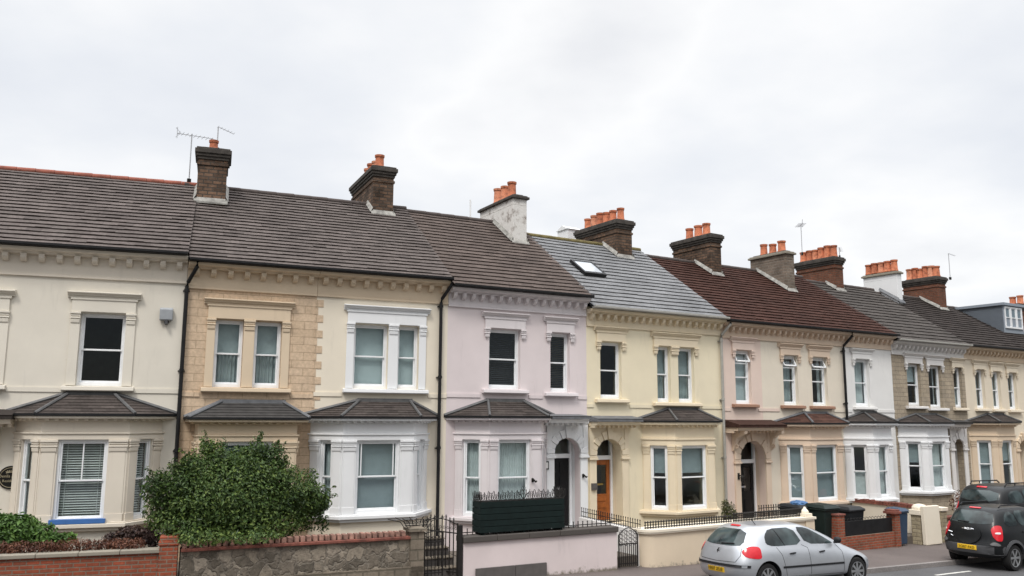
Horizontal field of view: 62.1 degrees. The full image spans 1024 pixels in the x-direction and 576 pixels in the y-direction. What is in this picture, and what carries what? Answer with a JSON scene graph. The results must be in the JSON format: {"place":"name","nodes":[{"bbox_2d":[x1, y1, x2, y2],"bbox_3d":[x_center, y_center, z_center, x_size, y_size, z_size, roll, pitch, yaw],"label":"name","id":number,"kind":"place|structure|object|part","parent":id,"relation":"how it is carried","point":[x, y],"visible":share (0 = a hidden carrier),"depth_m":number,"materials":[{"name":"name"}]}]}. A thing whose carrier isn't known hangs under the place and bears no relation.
{"place":"outdoors","nodes":[
{"label":"outdoors","id":0,"kind":"place"},
{"bbox_2d":[0,0,1023,306],"label":"sky","id":1,"kind":"structure","parent":0,"point":[893,129],"materials":[{"name":"white"}]},
{"bbox_2d":[450,551,636,567],"bbox_3d":[0.846,7.003,21.371,4.343,0.680,2.695,5,-10,-29],"label":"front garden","id":2,"kind":"object","parent":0,"point":[451,553],"depth_m":21.03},
{"bbox_2d":[547,543,977,575],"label":"pavement","id":3,"kind":"structure","parent":0,"point":[908,554],"depth_m":23.05,"materials":[{"name":"grey concrete"}]},
{"bbox_2d":[178,530,422,575],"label":"rubble garden wall","id":4,"kind":"structure","parent":3,"relation":"on","point":[382,553],"depth_m":17.27,"materials":[{"name":"stone"}]},
{"bbox_2d":[457,525,462,575],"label":"gate post","id":5,"kind":"object","parent":3,"relation":"on","point":[459,546],"visible":1,"depth_m":18.54,"materials":[{"name":"black metal"}]},
{"bbox_2d":[423,513,458,575],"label":"iron gate","id":6,"kind":"structure","parent":5,"relation":"attached to","point":[449,532],"depth_m":18.86,"materials":[{"name":"black metal"}]},
{"bbox_2d":[475,565,514,575],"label":"grey slab","id":7,"kind":"structure","parent":3,"relation":"on","point":[501,571],"depth_m":18.85,"materials":[{"name":"grey concrete"}]},
{"bbox_2d":[515,562,546,575],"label":"grey slab","id":8,"kind":"structure","parent":3,"relation":"on","point":[536,569],"depth_m":19.27,"materials":[{"name":"grey concrete"}]},
{"bbox_2d":[579,517,639,565],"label":"stair wall","id":9,"kind":"structure","parent":3,"relation":"on","point":[586,519],"depth_m":21.61,"materials":[{"name":"white paint"}]},
{"bbox_2d":[581,507,640,528],"bbox_3d":[2.551,6.019,22.256,0.036,0.370,2.392,6,-10,-33],"label":"railing","id":10,"kind":"object","parent":9,"relation":"on","point":[618,519],"visible":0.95,"depth_m":22.23,"materials":[{"name":"black metal"}]},
{"bbox_2d":[618,527,637,567],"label":"iron gate","id":11,"kind":"structure","parent":3,"relation":"on","point":[626,544],"depth_m":20.76,"materials":[{"name":"black metal"}]},
{"bbox_2d":[831,513,845,545],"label":"brick pier","id":12,"kind":"structure","parent":3,"relation":"on","point":[838,525],"depth_m":24.68,"materials":[{"name":"red brick"}]},
{"bbox_2d":[845,532,894,550],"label":"brick wall","id":13,"kind":"structure","parent":3,"relation":"on","point":[872,541],"depth_m":25.38,"materials":[{"name":"red brick"}]},
{"bbox_2d":[844,515,891,535],"bbox_3d":[10.629,7.105,25.482,2.396,0.502,0.040,6,-10,-32],"label":"fence panel","id":14,"kind":"object","parent":13,"relation":"on","point":[867,526],"visible":1,"depth_m":25.48,"materials":[{"name":"black plastic"}]},
{"bbox_2d":[883,509,901,546],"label":"brick pier","id":15,"kind":"structure","parent":3,"relation":"on","point":[894,514],"depth_m":26.05,"materials":[{"name":"red brick"}]},
{"bbox_2d":[885,507,908,543],"bbox_3d":[12.006,7.425,26.532,0.520,1.145,0.588,6,-10,-32],"label":"wheelie bin","id":16,"kind":"object","parent":3,"relation":"on","point":[903,517],"visible":0.37,"depth_m":26.36,"materials":[{"name":"blue plastic"}]},
{"bbox_2d":[909,504,925,544],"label":"stone pier","id":17,"kind":"structure","parent":3,"relation":"on","point":[915,514],"depth_m":26.85,"materials":[{"name":"beige stone"}]},
{"bbox_2d":[920,505,941,544],"bbox_3d":[13.228,7.471,26.846,0.868,1.192,0.140,6,-10,-32],"label":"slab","id":18,"kind":"object","parent":3,"relation":"on","point":[931,526],"visible":1,"depth_m":26.74,"materials":[{"name":"beige stone"}]},
{"bbox_2d":[939,506,947,542],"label":"stone pier","id":19,"kind":"structure","parent":3,"relation":"on","point":[943,515],"depth_m":27.48,"materials":[{"name":"beige stone"}]},
{"bbox_2d":[902,533,912,544],"bbox_3d":[9.940,8.117,26.766,6.014,0.620,2.695,6,-10,-32],"label":"front garden","id":20,"kind":"object","parent":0,"point":[909,538],"depth_m":26.86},
{"bbox_2d":[758,504,778,516],"bbox_3d":[8.097,6.792,25.858,1.743,0.471,0.043,6,-10,-32],"label":"railing","id":21,"kind":"object","parent":20,"relation":"on","point":[766,507],"visible":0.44,"depth_m":25.64,"materials":[{"name":"black metal"}]},
{"bbox_2d":[777,502,809,515],"bbox_3d":[8.443,6.968,25.359,0.680,1.069,0.857,7,-11,-37],"label":"wheelie bin","id":22,"kind":"object","parent":20,"relation":"on","point":[789,505],"visible":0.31,"depth_m":25.25,"materials":[{"name":"black plastic"}]},
{"bbox_2d":[790,500,807,504],"bbox_3d":[8.570,6.396,25.431,0.574,0.129,0.473,6,-10,-32],"label":"plastic bag","id":23,"kind":"object","parent":22,"relation":"on","point":[798,502],"visible":1,"depth_m":25.27,"materials":[{"name":"blue plastic"}]},
{"bbox_2d":[805,502,839,537],"bbox_3d":[9.128,6.990,25.074,0.720,1.249,0.857,6,-10,-32],"label":"wheelie bin","id":24,"kind":"object","parent":20,"relation":"on","point":[821,512],"visible":0.38,"depth_m":24.79,"materials":[{"name":"green plastic"}]},
{"bbox_2d":[834,504,864,521],"bbox_3d":[10.162,7.194,25.936,0.800,1.119,0.937,6,-10,-34],"label":"wheelie bin","id":25,"kind":"object","parent":20,"relation":"on","point":[852,512],"visible":0.35,"depth_m":25.64,"materials":[{"name":"black plastic"}]},
{"bbox_2d":[866,558,1023,575],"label":"road","id":26,"kind":"structure","parent":0,"point":[994,568],"depth_m":22.21,"materials":[{"name":"grey asphalt"}]},
{"bbox_2d":[699,520,868,575],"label":"parked car","id":27,"kind":"object","parent":26,"relation":"on","point":[762,548],"visible":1,"depth_m":19.12,"materials":[{"name":"silver metal"}]},
{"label":"rear window","id":28,"kind":"part","parent":27,"relation":"part of","materials":[{"name":"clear glass"}]},
{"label":"side window","id":29,"kind":"part","parent":27,"relation":"part of","materials":[{"name":"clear glass"}]},
{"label":"side window","id":30,"kind":"part","parent":27,"relation":"part of","materials":[{"name":"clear glass"}]},
{"bbox_2d":[831,557,1023,575],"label":"kerb","id":31,"kind":"structure","parent":26,"relation":"on","point":[921,565],"depth_m":22.70,"materials":[{"name":"concrete"}]},
{"bbox_2d":[937,571,969,574],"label":"road marking","id":32,"kind":"object","parent":26,"relation":"on","point":[953,573],"visible":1,"depth_m":21.79,"materials":[{"name":"paint"}]},
{"bbox_2d":[944,500,1023,570],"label":"parked car","id":33,"kind":"object","parent":26,"relation":"on","point":[986,530],"visible":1,"depth_m":22.78,"materials":[{"name":"black paint"}]},
{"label":"rear window","id":34,"kind":"part","parent":33,"relation":"part of","materials":[{"name":"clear glass"}]},
{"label":"side window","id":35,"kind":"part","parent":33,"relation":"part of","materials":[{"name":"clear glass"}]},
{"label":"side window","id":36,"kind":"part","parent":33,"relation":"part of","materials":[{"name":"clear glass"}]},
{"bbox_2d":[956,480,1023,508],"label":"parked car","id":37,"kind":"object","parent":26,"relation":"on","point":[1001,493],"visible":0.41,"depth_m":26.84,"materials":[{"name":"black paint"}]},
{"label":"rear window","id":38,"kind":"part","parent":37,"relation":"part of","materials":[{"name":"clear glass"}]},
{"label":"side window","id":39,"kind":"part","parent":37,"relation":"part of","materials":[{"name":"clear glass"}]},
{"bbox_3d":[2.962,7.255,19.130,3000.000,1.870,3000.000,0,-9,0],"label":"ground","id":40,"kind":"structure","parent":0,"visible":0},
{"bbox_2d":[0,534,178,575],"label":"brick garden wall","id":41,"kind":"structure","parent":40,"relation":"on","point":[161,559],"depth_m":15.81,"materials":[{"name":"brick"}]},
{"bbox_2d":[0,139,231,551],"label":"terraced house","id":42,"kind":"structure","parent":40,"relation":"on","point":[93,273],"depth_m":19.06,"materials":[{"name":"beige paint"}]},
{"bbox_2d":[0,466,12,488],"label":"wall plaque","id":43,"kind":"object","parent":42,"relation":"attached to","point":[6,477],"depth_m":18.07,"materials":[{"name":"black metal"}]},
{"bbox_2d":[0,289,16,389],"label":"window","id":44,"kind":"structure","parent":42,"relation":"in","point":[6,295],"depth_m":18.45,"materials":[{"name":"white plastic"}]},
{"bbox_2d":[6,391,176,551],"bbox_3d":[-9.137,4.214,18.160,3.576,4.029,1.109,3,-9,-19],"label":"bay window","id":45,"kind":"structure","parent":42,"relation":"in","point":[118,421],"depth_m":18.07,"materials":[{"name":"beige paint"}]},
{"bbox_2d":[61,290,141,391],"bbox_3d":[-9.205,1.202,19.120,1.515,2.224,0.385,3,-9,-19],"label":"window","id":46,"kind":"structure","parent":42,"relation":"in","point":[82,301],"depth_m":19.10,"materials":[{"name":"white paint"}]},
{"bbox_2d":[159,307,172,324],"bbox_3d":[-7.929,0.642,19.519,0.280,0.380,0.160,3,-9,-19],"label":"floodlight","id":47,"kind":"object","parent":42,"relation":"attached to","point":[166,315],"visible":1,"depth_m":19.48,"materials":[{"name":"grey plastic"}]},
{"bbox_2d":[176,127,212,181],"bbox_3d":[-9.013,-3.702,24.075,1.046,1.570,0.320,7,-11,-36],"label":"tv aerial","id":48,"kind":"object","parent":42,"relation":"attached to","point":[189,179],"visible":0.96,"depth_m":24.00,"materials":[{"name":"metal"}]},
{"bbox_2d":[217,126,233,147],"bbox_3d":[-8.154,-4.181,24.165,0.505,0.759,0.200,7,-11,-36],"label":"tv aerial","id":49,"kind":"object","parent":42,"relation":"attached to","point":[218,127],"visible":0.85,"depth_m":24.08,"materials":[{"name":"metal"}]},
{"bbox_2d":[173,182,323,561],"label":"terraced house","id":50,"kind":"structure","parent":40,"relation":"on","point":[249,363],"depth_m":20.35,"materials":[{"name":"paint"}]},
{"bbox_2d":[183,399,310,543],"bbox_3d":[-6.076,4.536,19.334,2.738,3.990,1.013,4,-9,-24],"label":"bay window","id":51,"kind":"structure","parent":50,"relation":"in","point":[237,421],"depth_m":19.40,"materials":[{"name":"paint"}]},
{"bbox_2d":[200,297,295,392],"bbox_3d":[-6.304,1.389,20.312,2.096,2.205,0.490,4,-9,-24],"label":"window","id":52,"kind":"structure","parent":50,"relation":"in","point":[224,338],"depth_m":20.22,"materials":[{"name":"beige paint"}]},
{"bbox_2d":[252,322,281,387],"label":"window","id":53,"kind":"structure","parent":50,"relation":"in","point":[267,339],"depth_m":20.62,"materials":[{"name":"grey glass"}]},
{"bbox_2d":[294,154,453,536],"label":"terraced house","id":54,"kind":"structure","parent":40,"relation":"on","point":[377,440],"depth_m":21.56,"materials":[{"name":"paint"}]},
{"bbox_2d":[305,398,437,535],"bbox_3d":[-3.333,4.737,20.578,3.645,4.128,1.110,4,-9,-24],"label":"bay window","id":55,"kind":"structure","parent":54,"relation":"in","point":[377,465],"depth_m":20.46,"materials":[{"name":"white paint"}]},
{"bbox_2d":[342,304,431,393],"bbox_3d":[-3.210,1.574,21.684,2.267,2.216,0.426,4,-9,-24],"label":"window","id":56,"kind":"structure","parent":54,"relation":"in","point":[366,345],"depth_m":21.65,"materials":[{"name":"white paint"}]},
{"bbox_2d":[397,327,417,388],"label":"window","id":57,"kind":"structure","parent":54,"relation":"in","point":[407,336],"depth_m":22.06,"materials":[{"name":"white plastic"}]},
{"bbox_2d":[403,524,426,575],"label":"gate pier","id":58,"kind":"structure","parent":40,"relation":"on","point":[416,546],"depth_m":18.16,"materials":[{"name":"stone"}]},
{"bbox_2d":[388,515,442,529],"bbox_3d":[-2.059,5.056,18.334,1.280,0.273,0.019,4,-9,-24],"label":"iron cresting","id":59,"kind":"object","parent":58,"relation":"on","point":[412,521],"visible":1,"depth_m":18.32,"materials":[{"name":"black metal"}]},
{"bbox_2d":[424,526,443,575],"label":"iron gate","id":60,"kind":"structure","parent":58,"relation":"attached to","point":[431,542],"depth_m":18.47,"materials":[{"name":"black metal"}]},
{"bbox_2d":[397,181,594,550],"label":"terraced house","id":61,"kind":"structure","parent":40,"relation":"on","point":[518,297],"depth_m":23.43,"materials":[{"name":"purple paint"}]},
{"bbox_2d":[444,398,554,550],"bbox_3d":[-0.059,5.016,22.196,3.429,4.247,1.109,5,-10,-29],"label":"bay window","id":62,"kind":"structure","parent":61,"relation":"in","point":[506,439],"depth_m":22.03,"materials":[{"name":"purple paint"}]},
{"bbox_2d":[482,311,529,393],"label":"window","id":63,"kind":"structure","parent":61,"relation":"in","point":[502,320],"depth_m":23.29,"materials":[{"name":"white plastic"}]},
{"bbox_2d":[543,316,578,396],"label":"window","id":64,"kind":"structure","parent":61,"relation":"in","point":[553,324],"depth_m":24.13,"materials":[{"name":"white paint"}]},
{"bbox_2d":[554,458,568,524],"bbox_3d":[1.307,5.713,23.887,0.698,1.850,0.105,5,-10,-29],"label":"front door","id":65,"kind":"structure","parent":61,"relation":"in","point":[561,465],"depth_m":23.99,"materials":[{"name":"black paint"}]},
{"bbox_2d":[456,525,618,575],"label":"pink garden wall","id":66,"kind":"structure","parent":40,"relation":"on","point":[581,549],"depth_m":19.61,"materials":[{"name":"paint"}]},
{"bbox_2d":[472,497,563,534],"bbox_3d":[0.163,5.240,19.591,2.202,0.712,0.425,5,-10,-29],"label":"plant trough","id":67,"kind":"object","parent":66,"relation":"on","point":[507,516],"visible":1,"depth_m":19.36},
{"bbox_2d":[472,484,565,502],"bbox_3d":[0.168,4.715,19.673,2.297,0.380,0.481,5,-10,-29],"label":"iron cresting","id":68,"kind":"object","parent":67,"relation":"on","point":[561,493],"visible":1,"depth_m":19.46,"materials":[{"name":"black metal"}]},
{"bbox_2d":[463,519,610,534],"bbox_3d":[0.641,5.558,19.796,4.053,0.150,0.046,5,-10,-29],"label":"railing","id":69,"kind":"object","parent":66,"relation":"on","point":[568,525],"visible":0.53,"depth_m":20.31,"materials":[{"name":"black metal"}]},
{"bbox_2d":[527,207,731,526],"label":"terraced house","id":70,"kind":"structure","parent":40,"relation":"on","point":[651,325],"depth_m":25.57,"materials":[{"name":"paint"}]},
{"bbox_2d":[591,483,596,489],"bbox_3d":[2.314,5.573,23.883,0.180,0.180,0.059,6,-10,-31],"label":"doorbell panel","id":71,"kind":"object","parent":70,"relation":"attached to","point":[593,486],"visible":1,"depth_m":23.85,"materials":[{"name":"grey metal"}]},
{"bbox_2d":[597,460,609,519],"bbox_3d":[2.534,5.828,24.596,0.757,1.702,0.105,6,-10,-31],"label":"front door","id":72,"kind":"structure","parent":70,"relation":"in","point":[603,500],"depth_m":24.67,"materials":[{"name":"orange wood"}]},
{"bbox_2d":[593,325,629,402],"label":"window","id":73,"kind":"structure","parent":70,"relation":"in","point":[603,333],"depth_m":24.93,"materials":[{"name":"white plastic"}]},
{"bbox_2d":[650,331,702,406],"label":"window","id":74,"kind":"structure","parent":70,"relation":"in","point":[675,341],"depth_m":26.12,"materials":[{"name":"white plastic"}]},
{"bbox_2d":[639,407,722,526],"bbox_3d":[5.251,5.641,25.257,3.444,4.178,1.109,6,-10,-31],"label":"bay window","id":75,"kind":"structure","parent":70,"relation":"in","point":[673,438],"depth_m":24.98,"materials":[{"name":"paint"}]},
{"bbox_2d":[678,348,691,402],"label":"window","id":76,"kind":"structure","parent":70,"relation":"in","point":[685,394],"depth_m":26.61,"materials":[{"name":"white plastic"}]},
{"bbox_2d":[632,515,814,567],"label":"cream garden wall","id":77,"kind":"structure","parent":40,"relation":"on","point":[670,546],"depth_m":21.42,"materials":[{"name":"paint"}]},
{"bbox_2d":[644,515,731,528],"bbox_3d":[4.589,6.038,22.004,3.034,0.197,0.052,6,-10,-31],"label":"railing","id":78,"kind":"object","parent":77,"relation":"on","point":[692,521],"visible":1,"depth_m":21.97,"materials":[{"name":"black metal"}]},
{"bbox_2d":[732,508,802,521],"bbox_3d":[7.124,6.261,23.531,2.877,0.242,0.052,6,-10,-32],"label":"railing","id":79,"kind":"object","parent":77,"relation":"on","point":[752,513],"visible":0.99,"depth_m":23.45,"materials":[{"name":"black metal"}]},
{"bbox_2d":[645,223,853,518],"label":"terraced house","id":80,"kind":"structure","parent":40,"relation":"on","point":[785,392],"depth_m":28.43,"materials":[{"name":"pink paint"}]},
{"bbox_2d":[737,473,743,482],"bbox_3d":[7.207,5.981,26.781,0.130,0.300,0.222,6,-10,-32],"label":"wall lantern","id":81,"kind":"object","parent":80,"relation":"attached to","point":[741,478],"depth_m":26.71,"materials":[{"name":"black metal"}]},
{"bbox_2d":[729,336,759,407],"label":"window","id":82,"kind":"structure","parent":80,"relation":"in","point":[738,343],"depth_m":27.83,"materials":[{"name":"white plastic"}]},
{"bbox_2d":[741,463,754,518],"bbox_3d":[7.489,6.570,27.572,1.008,1.754,0.105,6,-10,-32],"label":"front door","id":83,"kind":"structure","parent":80,"relation":"in","point":[747,495],"depth_m":27.68,"materials":[{"name":"black paint"}]},
{"bbox_2d":[777,342,805,408],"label":"window","id":84,"kind":"structure","parent":80,"relation":"in","point":[785,348],"depth_m":29.02,"materials":[{"name":"white plastic"}]},
{"bbox_2d":[773,411,849,504],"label":"bay window","id":85,"kind":"structure","parent":80,"relation":"in","point":[809,439],"depth_m":28.06,"materials":[{"name":"beige paint"}]},
{"bbox_2d":[806,345,835,408],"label":"window","id":86,"kind":"structure","parent":80,"relation":"in","point":[813,350],"depth_m":29.78,"materials":[{"name":"white plastic"}]},
{"bbox_2d":[797,507,815,529],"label":"cream pier","id":87,"kind":"structure","parent":40,"relation":"on","point":[806,513],"depth_m":24.08,"materials":[{"name":"paint"}]},
{"bbox_2d":[748,240,900,504],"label":"terraced house","id":88,"kind":"structure","parent":40,"relation":"on","point":[870,446],"depth_m":31.10,"materials":[{"name":"paint"}]},
{"bbox_2d":[795,219,803,255],"bbox_3d":[11.992,-2.054,35.297,0.320,1.470,0.787,-1,-9,6],"label":"tv aerial","id":89,"kind":"object","parent":88,"relation":"attached to","point":[801,224],"visible":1,"depth_m":35.21,"materials":[{"name":"metal"}]},
{"bbox_2d":[849,348,877,409],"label":"window","id":90,"kind":"structure","parent":88,"relation":"in","point":[856,353],"depth_m":31.07,"materials":[{"name":"white plastic"}]},
{"bbox_2d":[842,411,898,504],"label":"bay window","id":91,"kind":"structure","parent":88,"relation":"in","point":[870,430],"depth_m":29.69,"materials":[{"name":"white paint"}]},
{"bbox_2d":[794,245,972,514],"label":"terraced house","id":92,"kind":"structure","parent":40,"relation":"on","point":[928,360],"depth_m":33.41,"materials":[{"name":"white paint"}]},
{"bbox_2d":[902,352,928,408],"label":"window","id":93,"kind":"structure","parent":92,"relation":"in","point":[915,358],"depth_m":32.68,"materials":[{"name":"white plastic"}]},
{"bbox_2d":[895,413,955,514],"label":"bay window","id":94,"kind":"structure","parent":92,"relation":"in","point":[923,438],"depth_m":31.38,"materials":[{"name":"white paint"}]},
{"bbox_2d":[924,355,949,410],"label":"window","id":95,"kind":"structure","parent":92,"relation":"in","point":[937,360],"depth_m":33.39,"materials":[{"name":"white plastic"}]},
{"bbox_2d":[949,357,969,410],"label":"window","id":96,"kind":"structure","parent":92,"relation":"in","point":[955,362],"depth_m":34.15,"materials":[{"name":"white plastic"}]},
{"bbox_2d":[852,499,926,532],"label":"party garden wall","id":97,"kind":"structure","parent":40,"relation":"on","point":[873,507],"depth_m":28.62,"materials":[{"name":"beige paint"}]},
{"bbox_2d":[878,265,1023,484],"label":"terraced house","id":98,"kind":"structure","parent":40,"relation":"on","point":[994,372],"depth_m":35.58,"materials":[{"name":"beige paint"}]},
{"bbox_2d":[948,253,955,279],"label":"tv aerial","id":99,"kind":"object","parent":98,"relation":"attached to","point":[950,278],"visible":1,"depth_m":41.09,"materials":[{"name":"metal"}]},
{"bbox_2d":[971,359,991,410],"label":"window","id":100,"kind":"structure","parent":98,"relation":"in","point":[977,364],"depth_m":35.00,"materials":[{"name":"white plastic"}]},
{"bbox_2d":[964,413,1021,483],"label":"bay window","id":101,"kind":"structure","parent":98,"relation":"in","point":[992,435],"depth_m":33.86,"materials":[{"name":"beige paint"}]},
{"bbox_2d":[988,362,1007,411],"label":"window","id":102,"kind":"structure","parent":98,"relation":"in","point":[994,366],"depth_m":35.61,"materials":[{"name":"white plastic"}]},
{"bbox_2d":[1004,363,1023,412],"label":"window","id":103,"kind":"structure","parent":98,"relation":"in","point":[1013,368],"depth_m":36.26,"materials":[{"name":"white plastic"}]},
{"bbox_2d":[948,295,1023,343],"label":"terraced house","id":104,"kind":"structure","parent":40,"relation":"on","point":[1005,319],"depth_m":39.88,"materials":[{"name":"beige paint"}]},
{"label":"front garden","id":105,"kind":"structure","parent":40,"relation":"on","visible":0},
{"bbox_2d":[138,430,337,546],"bbox_3d":[-5.749,4.551,17.676,2.812,3.197,3.383,-5,-10,30],"label":"bush","id":106,"kind":"object","parent":105,"relation":"on","point":[202,491],"visible":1,"depth_m":17.07,"materials":[{"name":"green plant"}]},
{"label":"front garden","id":107,"kind":"structure","parent":0,"visible":0},
{"bbox_2d":[425,536,455,575],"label":"garden steps","id":108,"kind":"structure","parent":107,"relation":"on","point":[435,569],"depth_m":18.98,"materials":[{"name":"stone"}]},
{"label":"front garden","id":109,"kind":"structure","parent":0,"visible":0},
{"bbox_2d":[0,509,76,551],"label":"green shrub","id":110,"kind":"object","parent":109,"relation":"on","point":[17,527],"visible":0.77,"depth_m":16.00,"materials":[{"name":"green plant"}]},
{"bbox_2d":[0,537,145,553],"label":"russet hedge","id":111,"kind":"object","parent":109,"relation":"on","point":[98,545],"visible":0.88,"depth_m":15.91,"materials":[{"name":"plant"}]},
{"bbox_2d":[101,524,160,547],"bbox_3d":[-7.436,5.249,16.583,1.113,1.244,0.564,3,-9,-19],"label":"purple shrub","id":112,"kind":"object","parent":109,"relation":"on","point":[131,531],"visible":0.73,"depth_m":16.63,"materials":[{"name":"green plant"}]},
{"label":"front garden","id":113,"kind":"structure","parent":0,"visible":0},
{"bbox_2d":[949,489,961,510],"bbox_3d":[17.213,7.547,30.446,4.986,0.872,0.657,6,-10,-32],"label":"russet hedge","id":114,"kind":"object","parent":113,"relation":"on","point":[958,497],"visible":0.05,"depth_m":29.38,"materials":[{"name":"brown plant"}]},
{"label":"front garden","id":115,"kind":"structure","parent":0,"visible":0},
{"bbox_2d":[721,499,737,519],"bbox_3d":[6.046,6.643,23.511,0.608,1.623,0.444,6,-10,-32],"label":"shrub","id":116,"kind":"object","parent":115,"relation":"on","point":[729,509],"visible":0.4,"depth_m":23.50,"materials":[{"name":"green plant"}]}
]}

